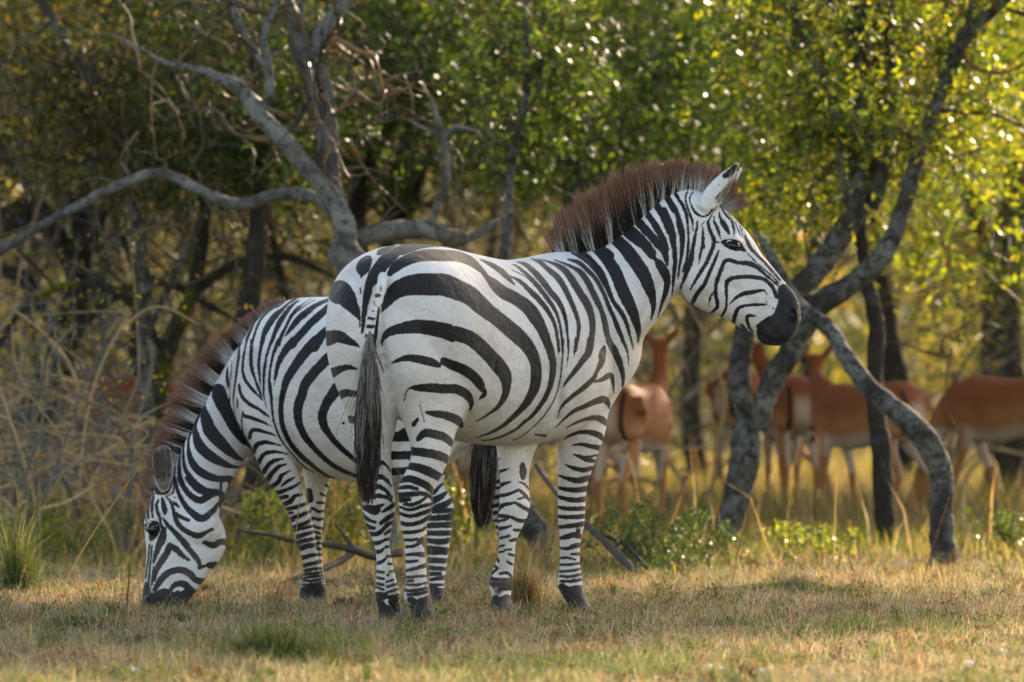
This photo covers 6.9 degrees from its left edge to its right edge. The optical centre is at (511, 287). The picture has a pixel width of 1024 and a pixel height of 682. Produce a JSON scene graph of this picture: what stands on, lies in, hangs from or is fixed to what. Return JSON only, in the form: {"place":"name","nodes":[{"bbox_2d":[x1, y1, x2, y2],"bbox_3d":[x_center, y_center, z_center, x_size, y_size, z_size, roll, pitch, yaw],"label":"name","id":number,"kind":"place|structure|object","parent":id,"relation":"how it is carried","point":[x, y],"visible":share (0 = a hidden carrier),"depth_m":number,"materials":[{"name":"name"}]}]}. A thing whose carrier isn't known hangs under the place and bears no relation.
{"place":"outdoors","nodes":[
{"label":"outdoors","id":0,"kind":"place"},
{"bbox_2d":[0,0,1003,389],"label":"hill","id":1,"kind":"structure","parent":0,"point":[682,294],"depth_m":104.44,"materials":[{"name":"green plant"}]},
{"bbox_2d":[0,410,1023,596],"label":"tall grass","id":2,"kind":"structure","parent":0,"point":[841,506],"depth_m":39.84,"materials":[{"name":"plant"}]},
{"bbox_2d":[0,389,1023,681],"bbox_3d":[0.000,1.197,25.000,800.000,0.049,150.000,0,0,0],"label":"ground","id":3,"kind":"structure","parent":0,"point":[706,413],"depth_m":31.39,"materials":[{"name":"brown plant"}]},
{"bbox_2d":[0,440,92,596],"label":"grass tuft","id":4,"kind":"object","parent":3,"relation":"on","point":[14,564],"visible":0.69,"depth_m":32.97,"materials":[{"name":"green plant"}]},
{"bbox_2d":[0,493,130,563],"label":"leafy bush","id":5,"kind":"object","parent":3,"relation":"on","point":[71,547],"visible":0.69,"depth_m":37.02,"materials":[{"name":"green plant"}]},
{"bbox_2d":[0,158,139,479],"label":"bare shrub","id":6,"kind":"object","parent":3,"relation":"on","point":[25,380],"visible":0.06,"depth_m":46.10,"materials":[{"name":"brown plant"}]},
{"bbox_2d":[0,258,140,546],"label":"bare shrub","id":7,"kind":"object","parent":3,"relation":"on","point":[12,500],"visible":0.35,"depth_m":38.93,"materials":[{"name":"brown plant"}]},
{"bbox_2d":[17,611,128,629],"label":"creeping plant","id":8,"kind":"object","parent":3,"relation":"on","point":[74,624],"visible":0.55,"depth_m":29.77,"materials":[{"name":"green plant"}]},
{"bbox_2d":[0,307,165,559],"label":"bare shrub","id":9,"kind":"object","parent":3,"relation":"on","point":[47,495],"visible":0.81,"depth_m":37.15,"materials":[{"name":"brown plant"}]},
{"bbox_2d":[0,120,167,523],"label":"bare shrub","id":10,"kind":"object","parent":3,"relation":"on","point":[22,351],"visible":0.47,"depth_m":40.52,"materials":[{"name":"brown plant"}]},
{"bbox_2d":[0,233,200,555],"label":"bare shrub","id":11,"kind":"object","parent":3,"relation":"on","point":[69,484],"visible":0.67,"depth_m":37.98,"materials":[{"name":"brown plant"}]},
{"bbox_2d":[57,460,144,595],"bbox_3d":[-1.588,0.929,33.000,0.353,0.545,0.006,0,0,0],"label":"grass stalk","id":12,"kind":"object","parent":3,"relation":"on","point":[94,531],"depth_m":33.00,"materials":[{"name":"beige plant"}]},
{"bbox_2d":[0,1,224,468],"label":"tree","id":13,"kind":"object","parent":3,"relation":"on","point":[95,295],"visible":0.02,"depth_m":49.93,"materials":[{"name":"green plant"}]},
{"bbox_2d":[0,0,225,535],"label":"tree","id":14,"kind":"object","parent":3,"relation":"on","point":[86,119],"visible":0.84,"depth_m":38.89,"materials":[{"name":"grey plant"}]},
{"bbox_2d":[51,372,178,519],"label":"antelope","id":15,"kind":"object","parent":3,"relation":"on","point":[131,381],"visible":0.1,"depth_m":42.36},
{"bbox_2d":[89,595,144,617],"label":"grass tuft","id":16,"kind":"object","parent":3,"relation":"on","point":[114,607],"visible":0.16,"depth_m":30.59,"materials":[{"name":"plant"}]},
{"bbox_2d":[0,171,235,521],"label":"bare shrub","id":17,"kind":"object","parent":3,"relation":"on","point":[172,378],"visible":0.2,"depth_m":41.13,"materials":[{"name":"brown plant"}]},
{"bbox_2d":[124,563,131,606],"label":"grass stalk","id":18,"kind":"object","parent":3,"relation":"on","point":[129,570],"depth_m":31.00,"materials":[{"name":"brown plant"}]},
{"bbox_2d":[6,290,266,513],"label":"bare shrub","id":19,"kind":"object","parent":3,"relation":"on","point":[129,431],"visible":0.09,"depth_m":40.55,"materials":[{"name":"brown plant"}]},
{"bbox_2d":[1,133,282,516],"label":"bare shrub","id":20,"kind":"object","parent":3,"relation":"on","point":[113,318],"visible":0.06,"depth_m":44.01,"materials":[{"name":"brown plant"}]},
{"bbox_2d":[0,278,334,559],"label":"bare shrub","id":21,"kind":"object","parent":3,"relation":"on","point":[126,539],"visible":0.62,"depth_m":37.57,"materials":[{"name":"brown plant"}]},
{"bbox_2d":[0,170,361,515],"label":"bare shrub","id":22,"kind":"object","parent":3,"relation":"on","point":[108,342],"visible":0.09,"depth_m":42.92,"materials":[{"name":"brown plant"}]},
{"bbox_2d":[166,603,197,622],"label":"grass tuft","id":23,"kind":"object","parent":3,"relation":"on","point":[180,617],"visible":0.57,"depth_m":30.38,"materials":[{"name":"green plant"}]},
{"bbox_2d":[0,45,375,510],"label":"bare shrub","id":24,"kind":"object","parent":3,"relation":"on","point":[195,310],"visible":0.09,"depth_m":43.11,"materials":[{"name":"brown plant"}]},
{"bbox_2d":[0,0,379,510],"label":"tree","id":25,"kind":"object","parent":3,"relation":"on","point":[15,220],"visible":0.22,"depth_m":41.75,"materials":[{"name":"green plant"}]},
{"bbox_2d":[0,1,394,435],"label":"tree","id":26,"kind":"object","parent":3,"relation":"on","point":[162,361],"visible":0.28,"depth_m":39.98,"materials":[{"name":"green plant"}]},
{"bbox_2d":[0,197,398,551],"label":"bare shrub","id":27,"kind":"object","parent":3,"relation":"on","point":[226,513],"visible":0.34,"depth_m":38.17,"materials":[{"name":"brown plant"}]},
{"bbox_2d":[0,203,404,533],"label":"bare shrub","id":28,"kind":"object","parent":3,"relation":"on","point":[114,405],"visible":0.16,"depth_m":40.86,"materials":[{"name":"brown plant"}]},
{"bbox_2d":[77,0,378,367],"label":"tree","id":29,"kind":"object","parent":3,"relation":"on","point":[207,296],"visible":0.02,"depth_m":49.98,"materials":[{"name":"green plant"}]},
{"bbox_2d":[0,0,505,564],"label":"tree","id":30,"kind":"object","parent":3,"relation":"on","point":[326,194],"visible":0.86,"depth_m":37.37,"materials":[{"name":"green plant"}]},
{"bbox_2d":[127,587,394,666],"bbox_3d":[-0.764,1.058,27.006,0.773,0.308,0.760,0,0,32],"label":"grass tuft","id":31,"kind":"object","parent":3,"relation":"on","point":[284,643],"visible":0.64,"depth_m":26.94,"materials":[{"name":"green plant"}]},
{"bbox_2d":[137,0,403,549],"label":"tree","id":32,"kind":"object","parent":3,"relation":"on","point":[250,293],"visible":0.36,"depth_m":39.15,"materials":[{"name":"green plant"}]},
{"bbox_2d":[243,590,301,609],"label":"grass tuft","id":33,"kind":"object","parent":3,"relation":"on","point":[270,602],"visible":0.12,"depth_m":31.68,"materials":[{"name":"green plant"}]},
{"bbox_2d":[226,485,331,560],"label":"leafy bush","id":34,"kind":"object","parent":3,"relation":"on","point":[251,523],"visible":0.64,"depth_m":36.96,"materials":[{"name":"green plant"}]},
{"bbox_2d":[101,66,467,510],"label":"bare shrub","id":35,"kind":"object","parent":3,"relation":"on","point":[206,325],"visible":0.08,"depth_m":43.98,"materials":[{"name":"brown plant"}]},
{"bbox_2d":[287,580,287,616],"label":"grass stalk","id":36,"kind":"object","parent":3,"relation":"on","point":[287,596],"depth_m":30.80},
{"bbox_2d":[289,475,302,604],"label":"grass stalk","id":37,"kind":"object","parent":3,"relation":"on","point":[294,546],"depth_m":31.50,"materials":[{"name":"beige plant"}]},
{"bbox_2d":[155,0,444,312],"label":"tree","id":38,"kind":"object","parent":3,"relation":"on","point":[285,219],"visible":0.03,"depth_m":51.96,"materials":[{"name":"green plant"}]},
{"bbox_2d":[173,260,464,531],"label":"bare shrub","id":39,"kind":"object","parent":3,"relation":"on","point":[216,330],"visible":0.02,"depth_m":41.03,"materials":[{"name":"brown plant"}]},
{"bbox_2d":[239,523,403,594],"bbox_3d":[-0.978,1.087,33.858,0.512,0.286,1.451,0,0,26],"label":"fallen branch","id":40,"kind":"object","parent":3,"relation":"on","point":[351,549],"visible":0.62,"depth_m":34.19,"materials":[{"name":"grey wood"}]},
{"bbox_2d":[137,296,513,610],"bbox_3d":[-0.680,0.624,31.867,1.514,1.185,0.819,0,0,-11],"label":"zebra","id":41,"kind":"object","parent":3,"relation":"on","point":[259,382],"visible":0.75,"depth_m":31.76,"materials":[{"name":"black"}]},
{"bbox_2d":[7,117,655,521],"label":"bare shrub","id":42,"kind":"object","parent":3,"relation":"on","point":[191,339],"visible":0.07,"depth_m":42.54,"materials":[{"name":"brown plant"}]},
{"bbox_2d":[46,154,646,492],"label":"bare shrub","id":43,"kind":"object","parent":3,"relation":"on","point":[307,229],"visible":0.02,"depth_m":47.20,"materials":[{"name":"brown plant"}]},
{"bbox_2d":[240,467,455,558],"bbox_3d":[-0.722,0.944,37.486,0.951,0.533,0.525,0,0,0],"label":"leafy bush","id":44,"kind":"object","parent":3,"relation":"on","point":[350,521],"visible":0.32,"depth_m":37.48,"materials":[{"name":"green plant"}]},
{"bbox_2d":[359,585,364,618],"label":"grass stalk","id":45,"kind":"object","parent":3,"relation":"on","point":[361,588],"depth_m":30.00,"materials":[{"name":"beige plant"}]},
{"bbox_2d":[353,610,381,671],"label":"grass tuft","id":46,"kind":"object","parent":3,"relation":"on","point":[366,655],"visible":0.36,"depth_m":26.20,"materials":[{"name":"plant"}]},
{"bbox_2d":[159,130,602,299],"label":"bare shrub","id":47,"kind":"object","parent":3,"relation":"on","point":[493,244],"visible":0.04,"depth_m":43.95,"materials":[{"name":"brown plant"}]},
{"bbox_2d":[197,130,573,508],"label":"bare shrub","id":48,"kind":"object","parent":3,"relation":"on","point":[457,461],"visible":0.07,"depth_m":44.63,"materials":[{"name":"brown plant"}]},
{"bbox_2d":[271,130,559,493],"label":"bare shrub","id":49,"kind":"object","parent":3,"relation":"on","point":[451,466],"visible":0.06,"depth_m":41.90,"materials":[{"name":"brown plant"}]},
{"bbox_2d":[179,21,708,477],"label":"bare shrub","id":50,"kind":"object","parent":3,"relation":"on","point":[497,245],"visible":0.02,"depth_m":50.08,"materials":[{"name":"brown plant"}]},
{"bbox_2d":[425,471,524,559],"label":"leafy bush","id":51,"kind":"object","parent":3,"relation":"on","point":[461,524],"visible":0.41,"depth_m":37.48,"materials":[{"name":"green plant"}]},
{"bbox_2d":[269,0,681,510],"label":"tree","id":52,"kind":"object","parent":3,"relation":"on","point":[360,200],"visible":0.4,"depth_m":42.33,"materials":[{"name":"green plant"}]},
{"bbox_2d":[338,1,618,258],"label":"tree","id":53,"kind":"object","parent":3,"relation":"on","point":[444,205],"visible":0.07,"depth_m":53.97,"materials":[{"name":"green plant"}]},
{"bbox_2d":[0,0,1023,459],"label":"bush","id":54,"kind":"object","parent":3,"relation":"on","point":[848,316],"visible":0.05,"depth_m":60.34,"materials":[{"name":"green plant"}]},
{"bbox_2d":[344,0,683,560],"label":"tree","id":55,"kind":"object","parent":3,"relation":"on","point":[522,136],"visible":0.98,"depth_m":38.53,"materials":[{"name":"green plant"}]},
{"bbox_2d":[489,529,556,609],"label":"grass tuft","id":56,"kind":"object","parent":3,"relation":"on","point":[521,585],"visible":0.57,"depth_m":31.39,"materials":[{"name":"plant"}]},
{"bbox_2d":[389,1,656,259],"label":"tree","id":57,"kind":"object","parent":3,"relation":"on","point":[475,223],"visible":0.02,"depth_m":56.96,"materials":[{"name":"green plant"}]},
{"bbox_2d":[452,439,621,522],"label":"antelope","id":58,"kind":"object","parent":3,"relation":"on","point":[614,458],"visible":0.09,"depth_m":42.98},
{"bbox_2d":[326,155,800,624],"bbox_3d":[0.010,0.359,30.536,2.189,1.695,0.792,0,0,-43],"label":"zebra","id":59,"kind":"object","parent":3,"relation":"on","point":[436,350],"visible":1,"depth_m":30.41,"materials":[{"name":"black"}]},
{"bbox_2d":[533,462,648,573],"bbox_3d":[0.306,0.972,36.050,0.101,0.420,2.338,0,0,-11],"label":"fallen branch","id":60,"kind":"object","parent":3,"relation":"on","point":[614,550],"visible":0.87,"depth_m":35.45,"materials":[{"name":"grey wood"}]},
{"bbox_2d":[605,551,610,598],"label":"grass stalk","id":61,"kind":"object","parent":3,"relation":"on","point":[607,556],"depth_m":32.00,"materials":[{"name":"beige plant"}]},
{"bbox_2d":[452,192,775,487],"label":"bare shrub","id":62,"kind":"object","parent":3,"relation":"on","point":[540,453],"visible":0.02,"depth_m":45.80,"materials":[{"name":"brown plant"}]},
{"bbox_2d":[407,141,858,496],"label":"tree","id":63,"kind":"object","parent":3,"relation":"on","point":[687,417],"visible":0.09,"depth_m":47.08,"materials":[{"name":"brown plant"}]},
{"bbox_2d":[593,327,677,537],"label":"antelope","id":64,"kind":"object","parent":3,"relation":"on","point":[639,419],"visible":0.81,"depth_m":40.35},
{"bbox_2d":[449,0,827,501],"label":"tree","id":65,"kind":"object","parent":3,"relation":"on","point":[564,196],"visible":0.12,"depth_m":44.38,"materials":[{"name":"green plant"}]},
{"bbox_2d":[580,488,726,574],"bbox_3d":[0.546,1.051,35.488,0.696,0.430,0.482,0,0,0],"label":"leafy bush","id":66,"kind":"object","parent":3,"relation":"on","point":[648,558],"visible":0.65,"depth_m":35.49,"materials":[{"name":"green plant"}]},
{"bbox_2d":[532,293,804,522],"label":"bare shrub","id":67,"kind":"object","parent":3,"relation":"on","point":[716,474],"visible":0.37,"depth_m":42.92,"materials":[{"name":"brown plant"}]},
{"bbox_2d":[662,474,689,551],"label":"grass stalk","id":68,"kind":"object","parent":3,"relation":"on","point":[678,504],"depth_m":38.00,"materials":[{"name":"beige plant"}]},
{"bbox_2d":[600,505,754,567],"bbox_3d":[0.691,1.071,36.496,0.694,0.297,0.464,0,0,0],"label":"leafy bush","id":69,"kind":"object","parent":3,"relation":"on","point":[721,533],"visible":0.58,"depth_m":36.48,"materials":[{"name":"green plant"}]},
{"bbox_2d":[579,0,837,482],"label":"tree","id":70,"kind":"object","parent":3,"relation":"on","point":[693,412],"visible":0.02,"depth_m":49.96,"materials":[{"name":"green plant"}]},
{"bbox_2d":[403,0,1023,567],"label":"tree","id":71,"kind":"object","parent":3,"relation":"on","point":[913,426],"visible":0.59,"depth_m":39.36,"materials":[{"name":"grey plant"}]},
{"bbox_2d":[728,513,746,604],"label":"grass stalk","id":72,"kind":"object","parent":3,"relation":"on","point":[745,518],"depth_m":31.60,"materials":[{"name":"beige plant"}]},
{"bbox_2d":[540,0,996,552],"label":"tree","id":73,"kind":"object","parent":3,"relation":"on","point":[880,438],"visible":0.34,"depth_m":40.38,"materials":[{"name":"green plant"}]},
{"bbox_2d":[705,369,832,504],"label":"antelope","id":74,"kind":"object","parent":3,"relation":"on","point":[717,407],"visible":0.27,"depth_m":44.31},
{"bbox_2d":[727,342,818,518],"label":"antelope","id":75,"kind":"object","parent":3,"relation":"on","point":[790,421],"visible":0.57,"depth_m":42.91},
{"bbox_2d":[702,519,868,564],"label":"leafy bush","id":76,"kind":"object","parent":3,"relation":"on","point":[795,537],"visible":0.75,"depth_m":37.00,"materials":[{"name":"green plant"}]},
{"bbox_2d":[625,549,954,599],"bbox_3d":[1.084,1.103,32.875,1.297,0.223,1.080,0,0,0],"label":"creeping plant","id":77,"kind":"object","parent":3,"relation":"on","point":[800,581],"visible":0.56,"depth_m":32.84,"materials":[{"name":"green plant"}]},
{"bbox_2d":[674,0,938,468],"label":"tree","id":78,"kind":"object","parent":3,"relation":"on","point":[803,360],"visible":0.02,"depth_m":51.97,"materials":[{"name":"green plant"}]},
{"bbox_2d":[664,0,1023,553],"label":"tree","id":79,"kind":"object","parent":3,"relation":"on","point":[865,193],"visible":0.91,"depth_m":38.00,"materials":[{"name":"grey plant"}]},
{"bbox_2d":[846,555,858,589],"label":"grass stalk","id":80,"kind":"object","parent":3,"relation":"on","point":[850,562],"depth_m":32.50,"materials":[{"name":"beige plant"}]},
{"bbox_2d":[803,345,931,527],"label":"antelope","id":81,"kind":"object","parent":3,"relation":"on","point":[839,415],"visible":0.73,"depth_m":41.49},
{"bbox_2d":[865,632,890,669],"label":"grass tuft","id":82,"kind":"object","parent":3,"relation":"on","point":[876,653],"visible":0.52,"depth_m":26.59,"materials":[{"name":"yellow plant"}]},
{"bbox_2d":[784,0,1023,491],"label":"tree","id":83,"kind":"object","parent":3,"relation":"on","point":[895,365],"visible":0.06,"depth_m":47.96,"materials":[{"name":"green plant"}]},
{"bbox_2d":[808,185,1023,510],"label":"bare shrub","id":84,"kind":"object","parent":3,"relation":"on","point":[990,449],"visible":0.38,"depth_m":45.07,"materials":[{"name":"brown plant"}]},
{"bbox_2d":[921,497,949,586],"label":"grass stalk","id":85,"kind":"object","parent":3,"relation":"on","point":[941,521],"depth_m":33.50,"materials":[{"name":"beige plant"}]},
{"bbox_2d":[882,2,1023,499],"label":"tree","id":86,"kind":"object","parent":3,"relation":"on","point":[1006,307],"visible":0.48,"depth_m":45.48,"materials":[{"name":"green plant"}]},
{"bbox_2d":[906,376,1023,519],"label":"antelope","id":87,"kind":"object","parent":3,"relation":"on","point":[982,410],"visible":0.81,"depth_m":42.31},
{"bbox_2d":[963,504,1023,557],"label":"leafy bush","id":88,"kind":"object","parent":3,"relation":"on","point":[1005,531],"visible":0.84,"depth_m":37.96,"materials":[{"name":"green plant"}]}
]}

